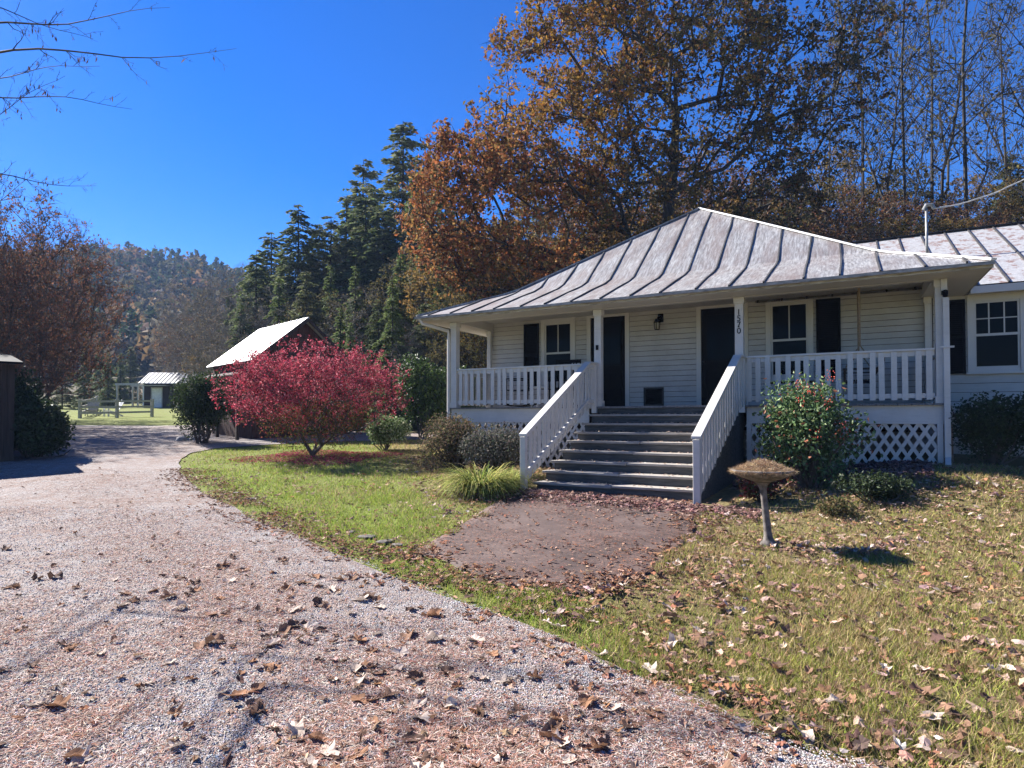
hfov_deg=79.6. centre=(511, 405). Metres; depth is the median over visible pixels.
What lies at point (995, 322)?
window
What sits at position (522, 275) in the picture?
autumn tree
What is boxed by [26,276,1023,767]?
ground
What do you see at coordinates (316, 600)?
fallen leaf
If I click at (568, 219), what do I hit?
autumn tree
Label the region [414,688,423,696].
fallen leaf
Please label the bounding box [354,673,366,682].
fallen leaf
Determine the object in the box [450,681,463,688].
fallen leaf
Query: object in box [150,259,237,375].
bare tree
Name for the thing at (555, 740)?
fallen leaf
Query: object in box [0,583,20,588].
fallen leaf
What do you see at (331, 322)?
autumn tree
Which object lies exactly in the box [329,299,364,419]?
conifer tree
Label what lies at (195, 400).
evergreen shrub
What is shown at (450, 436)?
bare shrub
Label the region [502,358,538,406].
rocking chair
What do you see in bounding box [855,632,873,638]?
fallen leaf
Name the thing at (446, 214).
conifer tree
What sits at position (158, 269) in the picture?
distant woods
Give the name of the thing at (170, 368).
bare tree
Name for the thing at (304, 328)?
barn
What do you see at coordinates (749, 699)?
verge leaf litter
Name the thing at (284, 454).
crimson leaf litter
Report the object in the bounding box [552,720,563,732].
fallen leaf
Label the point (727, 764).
fallen leaf
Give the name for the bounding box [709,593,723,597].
fallen leaf
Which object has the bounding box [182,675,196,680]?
fallen leaf
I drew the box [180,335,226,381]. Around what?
autumn tree
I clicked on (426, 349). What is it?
bare tree
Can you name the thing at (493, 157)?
oak tree
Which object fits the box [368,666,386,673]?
fallen leaf
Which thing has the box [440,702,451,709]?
fallen leaf
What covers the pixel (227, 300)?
conifer tree
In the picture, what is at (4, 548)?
fallen leaf
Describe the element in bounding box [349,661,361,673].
fallen leaf
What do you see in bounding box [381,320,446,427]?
bare tree
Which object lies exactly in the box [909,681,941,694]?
fallen leaf
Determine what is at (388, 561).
fallen leaf
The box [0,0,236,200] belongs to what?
bare tree
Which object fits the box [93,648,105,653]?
fallen leaf
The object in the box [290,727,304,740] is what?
fallen leaf
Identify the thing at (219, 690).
fallen leaf
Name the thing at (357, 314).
bare tree
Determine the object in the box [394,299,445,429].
conifer tree
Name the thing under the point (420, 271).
conifer tree
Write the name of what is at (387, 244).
conifer tree
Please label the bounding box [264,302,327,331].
bare tree
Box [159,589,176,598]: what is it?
fallen leaf
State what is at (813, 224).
autumn tree
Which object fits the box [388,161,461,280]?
conifer tree
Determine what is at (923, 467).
bed leaf litter
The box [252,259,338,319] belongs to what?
autumn tree
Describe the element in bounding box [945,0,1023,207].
bare tree
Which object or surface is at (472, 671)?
fallen leaf
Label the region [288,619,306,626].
fallen leaf
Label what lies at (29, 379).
broadleaf bush
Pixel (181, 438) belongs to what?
boulder
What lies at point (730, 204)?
autumn tree
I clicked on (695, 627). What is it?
fallen leaf
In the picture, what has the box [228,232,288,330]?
conifer tree
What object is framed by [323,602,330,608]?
fallen leaf
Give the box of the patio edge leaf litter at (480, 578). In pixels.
[363,487,746,609]
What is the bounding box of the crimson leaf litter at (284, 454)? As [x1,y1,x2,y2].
[228,449,403,464]
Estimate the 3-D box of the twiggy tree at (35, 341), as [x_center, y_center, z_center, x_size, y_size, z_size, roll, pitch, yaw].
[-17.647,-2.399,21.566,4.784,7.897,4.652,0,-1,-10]
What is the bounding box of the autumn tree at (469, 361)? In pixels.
[419,277,498,390]
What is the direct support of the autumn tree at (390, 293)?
on the ground at (164, 416)
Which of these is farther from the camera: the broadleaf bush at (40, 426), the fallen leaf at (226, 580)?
the broadleaf bush at (40, 426)
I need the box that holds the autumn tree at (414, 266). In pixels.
[397,240,498,365]
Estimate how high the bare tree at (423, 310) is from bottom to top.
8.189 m
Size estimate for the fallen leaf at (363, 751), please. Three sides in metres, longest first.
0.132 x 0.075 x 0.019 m
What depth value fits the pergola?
59.98 m
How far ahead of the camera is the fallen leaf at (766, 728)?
3.04 m
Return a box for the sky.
[0,0,1023,281]
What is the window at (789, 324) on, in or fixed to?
in the house
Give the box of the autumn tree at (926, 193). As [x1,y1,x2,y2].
[846,164,968,236]
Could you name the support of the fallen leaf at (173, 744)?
on the driveway
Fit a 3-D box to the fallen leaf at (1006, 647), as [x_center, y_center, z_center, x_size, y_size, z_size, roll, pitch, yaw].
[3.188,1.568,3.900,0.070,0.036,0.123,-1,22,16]
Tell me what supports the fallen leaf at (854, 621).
on the ground at (164, 416)
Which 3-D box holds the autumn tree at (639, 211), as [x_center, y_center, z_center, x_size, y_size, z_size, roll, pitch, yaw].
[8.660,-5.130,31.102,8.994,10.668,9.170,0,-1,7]
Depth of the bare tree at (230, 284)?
60.36 m
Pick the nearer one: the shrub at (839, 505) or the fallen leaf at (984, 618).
the fallen leaf at (984, 618)
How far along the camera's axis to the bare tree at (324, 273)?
45.61 m
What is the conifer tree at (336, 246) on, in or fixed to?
on the ground at (164, 416)
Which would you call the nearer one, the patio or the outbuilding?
the patio
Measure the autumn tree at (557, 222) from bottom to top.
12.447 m
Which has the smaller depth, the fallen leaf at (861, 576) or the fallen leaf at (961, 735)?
the fallen leaf at (961, 735)
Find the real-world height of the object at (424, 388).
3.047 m
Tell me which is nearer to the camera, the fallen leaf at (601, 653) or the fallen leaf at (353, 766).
the fallen leaf at (353, 766)
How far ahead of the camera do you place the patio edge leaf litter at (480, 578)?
5.68 m
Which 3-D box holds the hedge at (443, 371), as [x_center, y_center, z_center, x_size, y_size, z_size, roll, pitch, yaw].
[-2.146,-0.169,22.333,2.508,2.768,1.743,0,-1,0]
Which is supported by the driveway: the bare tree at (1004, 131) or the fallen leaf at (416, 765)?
the fallen leaf at (416, 765)
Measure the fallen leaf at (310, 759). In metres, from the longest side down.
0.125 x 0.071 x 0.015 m
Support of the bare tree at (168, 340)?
on the ground at (164, 416)
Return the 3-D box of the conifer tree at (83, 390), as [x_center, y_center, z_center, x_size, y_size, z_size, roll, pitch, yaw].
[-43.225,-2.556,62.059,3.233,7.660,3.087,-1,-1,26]
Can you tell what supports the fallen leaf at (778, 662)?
on the ground at (164, 416)
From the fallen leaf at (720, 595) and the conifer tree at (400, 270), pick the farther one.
the conifer tree at (400, 270)
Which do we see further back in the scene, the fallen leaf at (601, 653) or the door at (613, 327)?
the door at (613, 327)
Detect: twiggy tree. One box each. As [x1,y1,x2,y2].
[0,160,118,384]
[0,197,142,399]
[0,224,126,393]
[0,225,87,404]
[0,248,49,372]
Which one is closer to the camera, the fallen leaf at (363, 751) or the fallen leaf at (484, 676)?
the fallen leaf at (363, 751)
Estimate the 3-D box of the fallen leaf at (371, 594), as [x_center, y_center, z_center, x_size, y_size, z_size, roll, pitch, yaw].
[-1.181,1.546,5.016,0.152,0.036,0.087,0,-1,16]
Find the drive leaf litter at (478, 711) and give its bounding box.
[0,467,877,767]
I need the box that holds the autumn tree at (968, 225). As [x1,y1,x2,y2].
[908,213,982,234]
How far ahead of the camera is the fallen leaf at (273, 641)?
4.09 m
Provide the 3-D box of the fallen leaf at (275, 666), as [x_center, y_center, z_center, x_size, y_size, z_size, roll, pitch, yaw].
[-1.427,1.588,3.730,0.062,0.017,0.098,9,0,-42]
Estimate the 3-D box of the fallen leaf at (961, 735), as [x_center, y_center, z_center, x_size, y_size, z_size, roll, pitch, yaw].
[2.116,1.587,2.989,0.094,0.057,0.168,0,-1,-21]
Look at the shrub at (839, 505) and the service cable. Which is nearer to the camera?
the shrub at (839, 505)
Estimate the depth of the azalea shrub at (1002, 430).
9.59 m
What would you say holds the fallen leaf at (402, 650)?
on the driveway
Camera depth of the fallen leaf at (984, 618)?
4.45 m
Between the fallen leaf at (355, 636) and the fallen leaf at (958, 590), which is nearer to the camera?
the fallen leaf at (355, 636)
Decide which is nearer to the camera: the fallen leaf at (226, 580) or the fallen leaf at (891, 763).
the fallen leaf at (891, 763)
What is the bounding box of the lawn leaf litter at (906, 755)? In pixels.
[178,455,1023,767]
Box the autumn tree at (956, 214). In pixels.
[881,188,1001,237]
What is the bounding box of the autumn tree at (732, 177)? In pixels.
[677,161,826,229]
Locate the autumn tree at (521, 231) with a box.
[439,209,580,301]
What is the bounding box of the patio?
[415,488,697,597]
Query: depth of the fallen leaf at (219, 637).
4.09 m
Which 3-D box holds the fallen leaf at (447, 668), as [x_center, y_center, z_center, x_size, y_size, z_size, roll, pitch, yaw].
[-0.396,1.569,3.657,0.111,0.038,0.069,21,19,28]
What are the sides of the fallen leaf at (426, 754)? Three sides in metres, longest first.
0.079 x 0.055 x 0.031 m
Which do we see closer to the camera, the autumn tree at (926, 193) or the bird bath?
the bird bath
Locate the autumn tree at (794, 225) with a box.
[752,209,819,234]
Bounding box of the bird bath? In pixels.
[728,457,800,547]
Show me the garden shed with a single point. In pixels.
(157, 386)
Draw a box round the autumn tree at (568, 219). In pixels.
[490,169,617,276]
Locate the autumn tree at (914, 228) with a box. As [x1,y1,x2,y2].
[879,214,967,237]
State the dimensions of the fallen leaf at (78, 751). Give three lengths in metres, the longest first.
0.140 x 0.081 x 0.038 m
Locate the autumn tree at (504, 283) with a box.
[435,257,542,380]
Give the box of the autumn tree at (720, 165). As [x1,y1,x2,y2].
[637,145,774,224]
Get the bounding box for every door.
[152,388,160,407]
[287,380,323,436]
[591,316,624,406]
[701,307,734,404]
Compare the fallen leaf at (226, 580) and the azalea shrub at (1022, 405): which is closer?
the fallen leaf at (226, 580)
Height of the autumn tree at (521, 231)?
12.225 m
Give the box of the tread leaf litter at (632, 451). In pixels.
[545,413,711,488]
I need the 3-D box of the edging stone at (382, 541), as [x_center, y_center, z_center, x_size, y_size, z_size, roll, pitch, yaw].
[-1.415,1.528,6.875,0.143,0.048,0.232,-1,-2,44]
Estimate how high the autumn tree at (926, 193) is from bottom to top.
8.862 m
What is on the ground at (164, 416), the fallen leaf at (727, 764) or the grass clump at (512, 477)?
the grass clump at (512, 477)
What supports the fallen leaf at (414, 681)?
on the fallen leaf at (414, 674)
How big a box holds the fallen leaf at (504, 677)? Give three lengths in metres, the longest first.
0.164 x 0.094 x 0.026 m
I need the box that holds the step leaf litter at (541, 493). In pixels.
[488,488,761,525]
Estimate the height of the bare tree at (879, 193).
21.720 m
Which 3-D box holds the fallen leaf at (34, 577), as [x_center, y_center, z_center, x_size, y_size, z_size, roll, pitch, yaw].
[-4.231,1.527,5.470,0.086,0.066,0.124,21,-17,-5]
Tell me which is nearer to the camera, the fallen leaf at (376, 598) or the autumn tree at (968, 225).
the fallen leaf at (376, 598)
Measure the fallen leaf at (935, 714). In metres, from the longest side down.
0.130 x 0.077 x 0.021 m
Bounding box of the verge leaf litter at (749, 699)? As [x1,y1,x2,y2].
[155,467,1007,767]
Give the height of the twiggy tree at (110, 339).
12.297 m
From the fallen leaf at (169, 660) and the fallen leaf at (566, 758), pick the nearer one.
the fallen leaf at (566, 758)
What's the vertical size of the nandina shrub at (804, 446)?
2.067 m
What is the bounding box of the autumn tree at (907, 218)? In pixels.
[835,210,951,241]
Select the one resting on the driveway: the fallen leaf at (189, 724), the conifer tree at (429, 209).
the fallen leaf at (189, 724)
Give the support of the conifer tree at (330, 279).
on the ground at (164, 416)
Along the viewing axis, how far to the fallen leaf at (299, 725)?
3.02 m
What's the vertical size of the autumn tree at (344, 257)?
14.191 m
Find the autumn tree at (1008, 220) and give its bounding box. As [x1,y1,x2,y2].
[965,197,1023,227]
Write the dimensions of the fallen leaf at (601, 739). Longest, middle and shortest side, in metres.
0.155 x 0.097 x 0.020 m
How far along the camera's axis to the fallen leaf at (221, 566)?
5.86 m
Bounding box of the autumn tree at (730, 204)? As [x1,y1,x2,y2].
[684,196,793,228]
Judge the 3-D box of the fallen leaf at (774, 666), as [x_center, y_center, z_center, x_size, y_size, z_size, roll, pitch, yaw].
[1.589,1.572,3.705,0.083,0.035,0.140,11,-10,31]
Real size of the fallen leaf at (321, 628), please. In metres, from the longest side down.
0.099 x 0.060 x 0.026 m
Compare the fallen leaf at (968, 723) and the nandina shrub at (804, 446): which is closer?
the fallen leaf at (968, 723)
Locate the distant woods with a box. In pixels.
[0,241,293,374]
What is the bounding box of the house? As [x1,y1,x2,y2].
[414,203,1023,503]
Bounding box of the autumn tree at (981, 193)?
[919,167,1023,225]
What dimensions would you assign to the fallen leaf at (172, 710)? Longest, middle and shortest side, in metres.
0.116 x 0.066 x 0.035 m
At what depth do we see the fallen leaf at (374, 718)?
3.11 m
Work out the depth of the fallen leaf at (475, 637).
4.13 m
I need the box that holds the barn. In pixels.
[194,317,357,439]
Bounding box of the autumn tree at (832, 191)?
[743,172,851,234]
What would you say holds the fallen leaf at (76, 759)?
on the driveway
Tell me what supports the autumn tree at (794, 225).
on the ground at (164, 416)
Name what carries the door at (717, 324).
in the house
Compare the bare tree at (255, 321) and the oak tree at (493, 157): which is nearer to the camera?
the oak tree at (493, 157)
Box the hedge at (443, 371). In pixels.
[430,364,484,430]
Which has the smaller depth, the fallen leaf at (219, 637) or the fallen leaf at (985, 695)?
the fallen leaf at (985, 695)
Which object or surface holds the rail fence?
on the ground at (164, 416)
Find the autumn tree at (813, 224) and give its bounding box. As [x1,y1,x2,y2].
[780,206,869,241]
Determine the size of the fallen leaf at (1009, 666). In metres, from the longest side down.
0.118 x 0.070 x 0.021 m
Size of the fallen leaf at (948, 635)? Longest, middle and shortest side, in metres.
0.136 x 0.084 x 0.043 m
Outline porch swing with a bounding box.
[843,288,884,383]
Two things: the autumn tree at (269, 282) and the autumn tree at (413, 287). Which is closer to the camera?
the autumn tree at (413, 287)
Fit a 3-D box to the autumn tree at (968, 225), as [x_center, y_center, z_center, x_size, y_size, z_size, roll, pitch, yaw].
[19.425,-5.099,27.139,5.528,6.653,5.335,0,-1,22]
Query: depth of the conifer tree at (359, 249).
45.76 m
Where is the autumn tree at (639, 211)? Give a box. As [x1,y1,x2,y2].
[609,194,744,241]
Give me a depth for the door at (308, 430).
22.30 m
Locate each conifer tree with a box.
[49,356,77,408]
[71,352,96,407]
[85,335,110,404]
[96,347,119,405]
[113,353,131,403]
[118,347,142,398]
[209,288,235,362]
[223,262,253,340]
[224,250,280,352]
[224,295,250,346]
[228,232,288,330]
[262,269,289,326]
[264,204,335,319]
[281,271,330,333]
[290,216,362,332]
[296,224,340,306]
[316,189,388,331]
[319,255,341,332]
[329,159,386,276]
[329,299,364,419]
[333,188,354,286]
[341,205,408,400]
[341,255,372,420]
[342,315,371,431]
[346,122,455,261]
[354,300,400,425]
[362,268,418,429]
[372,242,417,419]
[384,155,435,330]
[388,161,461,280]
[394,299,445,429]
[402,199,468,314]
[404,221,432,342]
[418,267,465,425]
[431,250,488,426]
[460,209,484,245]
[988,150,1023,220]
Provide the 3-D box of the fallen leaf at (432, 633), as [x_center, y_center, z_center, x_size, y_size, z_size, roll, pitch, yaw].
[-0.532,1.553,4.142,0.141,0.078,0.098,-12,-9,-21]
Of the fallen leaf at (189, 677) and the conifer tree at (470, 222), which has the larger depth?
the conifer tree at (470, 222)
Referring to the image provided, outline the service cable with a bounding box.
[934,179,1023,208]
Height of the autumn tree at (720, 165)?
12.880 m
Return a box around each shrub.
[167,369,233,443]
[364,413,412,449]
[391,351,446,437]
[417,412,484,471]
[456,421,532,473]
[734,476,785,502]
[752,364,883,489]
[809,490,863,518]
[824,468,918,503]
[949,390,1023,466]
[1011,391,1023,425]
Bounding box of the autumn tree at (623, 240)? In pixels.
[593,218,665,254]
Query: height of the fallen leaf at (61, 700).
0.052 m
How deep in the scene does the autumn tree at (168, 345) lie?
66.52 m
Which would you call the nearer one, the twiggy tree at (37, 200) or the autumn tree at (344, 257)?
the twiggy tree at (37, 200)
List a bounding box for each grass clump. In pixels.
[426,461,533,503]
[477,467,540,489]
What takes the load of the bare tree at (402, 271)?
on the ground at (164, 416)
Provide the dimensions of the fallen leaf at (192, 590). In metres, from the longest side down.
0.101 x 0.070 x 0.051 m
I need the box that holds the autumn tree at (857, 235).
[807,217,910,241]
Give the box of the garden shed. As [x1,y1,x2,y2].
[138,372,207,407]
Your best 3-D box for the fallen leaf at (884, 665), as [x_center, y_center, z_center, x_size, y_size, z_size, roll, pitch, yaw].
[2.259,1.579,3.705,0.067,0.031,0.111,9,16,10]
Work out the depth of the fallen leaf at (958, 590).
5.09 m
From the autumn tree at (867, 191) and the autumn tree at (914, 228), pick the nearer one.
the autumn tree at (914, 228)
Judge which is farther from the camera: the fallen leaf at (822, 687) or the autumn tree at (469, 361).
the autumn tree at (469, 361)
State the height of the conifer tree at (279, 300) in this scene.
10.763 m
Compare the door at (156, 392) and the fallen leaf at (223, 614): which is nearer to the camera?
the fallen leaf at (223, 614)
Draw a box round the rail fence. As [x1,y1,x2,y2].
[78,396,153,417]
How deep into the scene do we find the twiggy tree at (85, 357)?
27.04 m
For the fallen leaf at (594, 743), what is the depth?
2.86 m
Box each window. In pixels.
[540,317,575,386]
[764,298,815,381]
[965,291,1023,374]
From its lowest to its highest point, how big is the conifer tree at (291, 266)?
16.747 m
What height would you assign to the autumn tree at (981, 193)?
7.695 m
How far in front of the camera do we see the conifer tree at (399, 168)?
49.97 m
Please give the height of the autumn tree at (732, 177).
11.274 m
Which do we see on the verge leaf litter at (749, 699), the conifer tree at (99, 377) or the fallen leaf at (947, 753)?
the fallen leaf at (947, 753)
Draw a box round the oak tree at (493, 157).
[393,0,928,301]
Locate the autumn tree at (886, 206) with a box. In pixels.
[797,185,927,241]
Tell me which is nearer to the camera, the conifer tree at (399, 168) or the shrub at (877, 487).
the shrub at (877, 487)
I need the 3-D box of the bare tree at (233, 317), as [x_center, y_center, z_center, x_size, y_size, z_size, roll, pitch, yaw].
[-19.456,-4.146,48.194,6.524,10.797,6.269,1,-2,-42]
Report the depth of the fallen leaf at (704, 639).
4.07 m
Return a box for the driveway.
[0,425,850,767]
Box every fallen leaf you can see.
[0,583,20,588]
[1,545,11,550]
[22,697,49,705]
[27,660,39,666]
[31,571,43,580]
[43,694,70,707]
[47,570,62,577]
[57,639,69,644]
[62,645,74,651]
[63,747,92,758]
[67,741,91,765]
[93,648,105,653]
[114,602,126,605]
[126,595,137,601]
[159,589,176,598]
[160,658,175,664]
[163,740,186,749]
[167,701,184,716]
[172,599,187,610]
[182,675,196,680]
[182,720,194,726]
[184,587,194,594]
[189,577,200,583]
[192,641,204,648]
[205,632,225,642]
[215,686,225,692]
[216,558,227,569]
[219,612,230,616]
[222,578,235,582]
[222,689,248,695]
[241,696,262,710]
[246,680,266,692]
[248,701,265,714]
[261,637,279,645]
[262,662,273,670]
[273,664,280,668]
[278,622,290,634]
[281,582,289,589]
[287,604,302,612]
[287,717,303,729]
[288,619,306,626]
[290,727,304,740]
[299,621,312,630]
[305,754,318,767]
[307,731,328,741]
[312,596,326,606]
[315,626,326,630]
[316,740,339,755]
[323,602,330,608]
[325,584,335,591]
[340,761,362,767]
[345,744,368,760]
[347,574,357,580]
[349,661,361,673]
[350,594,368,599]
[350,693,372,702]
[352,633,366,640]
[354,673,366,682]
[359,660,368,666]
[360,591,375,596]
[365,646,378,655]
[366,695,380,700]
[367,716,378,723]
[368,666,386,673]
[372,595,381,601]
[376,686,399,697]
[380,558,395,563]
[387,646,408,656]
[389,663,403,669]
[400,630,412,639]
[402,731,424,741]
[405,670,424,679]
[406,698,426,708]
[410,711,430,722]
[410,760,430,767]
[411,677,422,683]
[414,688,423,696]
[417,750,430,761]
[420,608,439,615]
[426,630,443,641]
[434,762,443,767]
[439,665,454,674]
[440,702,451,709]
[443,696,459,706]
[448,743,468,751]
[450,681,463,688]
[465,633,485,640]
[466,668,478,677]
[479,670,488,678]
[486,650,498,655]
[489,754,499,761]
[496,674,516,681]
[496,744,508,757]
[513,702,523,710]
[526,668,542,678]
[539,730,563,739]
[541,718,563,733]
[548,709,568,719]
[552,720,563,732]
[552,728,569,745]
[553,599,565,608]
[561,753,574,762]
[570,684,588,693]
[578,694,595,708]
[584,644,607,654]
[584,736,607,748]
[587,599,601,608]
[594,702,621,710]
[598,735,613,750]
[620,719,645,727]
[639,706,664,716]
[641,661,657,673]
[660,611,681,617]
[667,632,681,647]
[692,625,703,632]
[694,637,707,648]
[708,758,733,767]
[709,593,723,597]
[714,619,722,625]
[734,723,754,732]
[762,723,770,729]
[764,615,777,620]
[768,597,779,604]
[770,663,782,667]
[771,661,787,666]
[781,623,795,632]
[797,728,814,741]
[798,555,811,560]
[805,665,812,673]
[814,684,833,693]
[823,740,837,751]
[826,693,841,703]
[852,619,859,625]
[853,572,866,579]
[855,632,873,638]
[879,661,891,674]
[886,760,898,766]
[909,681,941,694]
[913,664,930,669]
[917,603,929,609]
[922,710,944,719]
[929,748,961,759]
[933,726,967,740]
[936,629,950,639]
[946,710,969,716]
[947,589,963,592]
[954,718,970,726]
[972,727,1004,746]
[978,616,1002,624]
[980,692,1000,701]
[987,663,1000,671]
[999,664,1015,669]
[1005,646,1018,656]
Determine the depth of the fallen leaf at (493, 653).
3.91 m
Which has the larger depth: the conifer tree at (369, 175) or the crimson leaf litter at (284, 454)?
the conifer tree at (369, 175)
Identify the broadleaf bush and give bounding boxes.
[0,383,76,457]
[14,365,48,449]
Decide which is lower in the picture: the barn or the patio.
the patio
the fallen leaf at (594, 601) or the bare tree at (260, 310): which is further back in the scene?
the bare tree at (260, 310)
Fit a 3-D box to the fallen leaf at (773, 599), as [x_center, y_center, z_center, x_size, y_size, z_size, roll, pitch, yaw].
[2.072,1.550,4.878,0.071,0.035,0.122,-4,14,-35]
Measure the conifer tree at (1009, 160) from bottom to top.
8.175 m
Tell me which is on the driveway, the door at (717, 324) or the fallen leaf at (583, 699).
the fallen leaf at (583, 699)
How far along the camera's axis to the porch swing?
10.90 m
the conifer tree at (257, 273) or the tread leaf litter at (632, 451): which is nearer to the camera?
the tread leaf litter at (632, 451)
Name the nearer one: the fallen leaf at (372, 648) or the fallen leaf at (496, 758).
the fallen leaf at (496, 758)
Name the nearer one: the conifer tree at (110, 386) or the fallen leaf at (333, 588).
the fallen leaf at (333, 588)
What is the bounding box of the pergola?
[115,383,142,405]
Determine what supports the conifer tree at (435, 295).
on the ground at (164, 416)
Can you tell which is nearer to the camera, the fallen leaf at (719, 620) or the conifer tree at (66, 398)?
the fallen leaf at (719, 620)
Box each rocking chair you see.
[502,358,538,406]
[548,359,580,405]
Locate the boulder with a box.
[175,436,187,440]
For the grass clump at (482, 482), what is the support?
on the ground at (164, 416)
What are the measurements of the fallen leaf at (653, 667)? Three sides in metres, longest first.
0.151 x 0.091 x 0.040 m
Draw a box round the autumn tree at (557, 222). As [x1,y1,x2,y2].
[523,191,660,272]
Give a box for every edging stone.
[358,534,375,538]
[375,539,394,543]
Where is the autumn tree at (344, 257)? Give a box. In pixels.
[322,222,405,335]
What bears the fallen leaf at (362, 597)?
on the driveway
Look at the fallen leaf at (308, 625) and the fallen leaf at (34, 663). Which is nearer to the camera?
the fallen leaf at (34, 663)
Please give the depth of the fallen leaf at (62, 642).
4.07 m
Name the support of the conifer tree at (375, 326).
on the ground at (164, 416)
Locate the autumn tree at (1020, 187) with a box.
[980,154,1023,223]
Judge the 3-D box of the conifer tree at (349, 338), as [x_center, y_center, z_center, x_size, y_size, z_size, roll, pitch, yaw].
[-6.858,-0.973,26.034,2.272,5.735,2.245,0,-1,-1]
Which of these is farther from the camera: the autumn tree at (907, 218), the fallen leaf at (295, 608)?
the autumn tree at (907, 218)
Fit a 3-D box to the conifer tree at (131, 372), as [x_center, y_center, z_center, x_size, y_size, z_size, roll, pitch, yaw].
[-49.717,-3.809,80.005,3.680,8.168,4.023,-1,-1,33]
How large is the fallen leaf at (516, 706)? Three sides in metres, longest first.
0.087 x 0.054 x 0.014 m
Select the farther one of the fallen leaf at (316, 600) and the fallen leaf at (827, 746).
the fallen leaf at (316, 600)
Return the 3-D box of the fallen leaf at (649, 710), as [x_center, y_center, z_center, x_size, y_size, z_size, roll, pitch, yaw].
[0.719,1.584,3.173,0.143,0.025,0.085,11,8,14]
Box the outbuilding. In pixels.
[0,354,22,461]
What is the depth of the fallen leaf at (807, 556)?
6.17 m
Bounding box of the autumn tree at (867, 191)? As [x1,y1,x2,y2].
[765,145,898,240]
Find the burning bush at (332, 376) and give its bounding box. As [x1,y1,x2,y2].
[206,334,413,456]
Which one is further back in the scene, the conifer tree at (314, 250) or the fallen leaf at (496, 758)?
the conifer tree at (314, 250)
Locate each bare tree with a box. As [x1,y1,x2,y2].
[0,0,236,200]
[145,285,225,372]
[148,310,201,372]
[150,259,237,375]
[157,346,209,379]
[170,300,234,384]
[173,267,246,375]
[197,260,268,353]
[202,321,251,374]
[221,294,274,346]
[222,284,301,351]
[244,294,296,337]
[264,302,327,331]
[286,238,374,329]
[316,285,399,402]
[373,242,485,353]
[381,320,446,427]
[403,290,458,357]
[404,330,450,425]
[790,43,878,235]
[798,0,936,236]
[838,0,966,230]
[874,0,998,222]
[883,0,1023,226]
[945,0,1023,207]
[967,0,1023,202]
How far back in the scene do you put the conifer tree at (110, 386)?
65.87 m
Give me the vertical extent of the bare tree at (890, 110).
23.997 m
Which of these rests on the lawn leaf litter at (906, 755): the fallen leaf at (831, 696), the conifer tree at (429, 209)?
the fallen leaf at (831, 696)
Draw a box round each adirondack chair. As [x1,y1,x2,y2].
[85,399,99,415]
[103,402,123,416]
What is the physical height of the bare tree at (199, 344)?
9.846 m
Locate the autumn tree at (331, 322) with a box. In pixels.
[274,288,363,349]
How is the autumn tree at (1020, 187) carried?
on the ground at (164, 416)
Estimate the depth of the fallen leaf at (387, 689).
3.39 m
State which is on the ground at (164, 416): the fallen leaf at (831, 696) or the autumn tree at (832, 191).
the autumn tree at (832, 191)
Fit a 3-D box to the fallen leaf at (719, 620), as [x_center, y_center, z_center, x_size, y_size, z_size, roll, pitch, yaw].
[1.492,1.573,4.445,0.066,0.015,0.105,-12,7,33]
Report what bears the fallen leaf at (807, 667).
on the ground at (164, 416)
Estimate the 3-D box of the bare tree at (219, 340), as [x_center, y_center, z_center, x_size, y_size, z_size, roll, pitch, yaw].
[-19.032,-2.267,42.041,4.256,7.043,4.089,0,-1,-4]
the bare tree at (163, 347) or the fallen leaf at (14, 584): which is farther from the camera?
the bare tree at (163, 347)
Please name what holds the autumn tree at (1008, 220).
on the ground at (164, 416)
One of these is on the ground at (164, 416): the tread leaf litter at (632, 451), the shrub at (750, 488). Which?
the shrub at (750, 488)
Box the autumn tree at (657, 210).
[582,172,685,245]
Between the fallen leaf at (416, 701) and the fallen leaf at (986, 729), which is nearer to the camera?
the fallen leaf at (986, 729)
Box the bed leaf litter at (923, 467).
[728,458,943,492]
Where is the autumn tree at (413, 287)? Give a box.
[394,226,536,397]
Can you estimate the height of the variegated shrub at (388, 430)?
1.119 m
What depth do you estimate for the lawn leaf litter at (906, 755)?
5.10 m
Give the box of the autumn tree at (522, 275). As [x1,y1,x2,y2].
[483,250,569,348]
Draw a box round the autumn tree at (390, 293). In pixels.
[356,261,437,355]
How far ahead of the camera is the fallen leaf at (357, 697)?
3.34 m
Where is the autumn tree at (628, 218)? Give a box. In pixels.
[548,211,644,263]
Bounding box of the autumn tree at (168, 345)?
[148,313,215,371]
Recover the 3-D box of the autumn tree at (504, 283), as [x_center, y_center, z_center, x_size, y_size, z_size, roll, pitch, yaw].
[-0.465,-2.423,27.078,5.965,7.897,5.757,1,-1,-23]

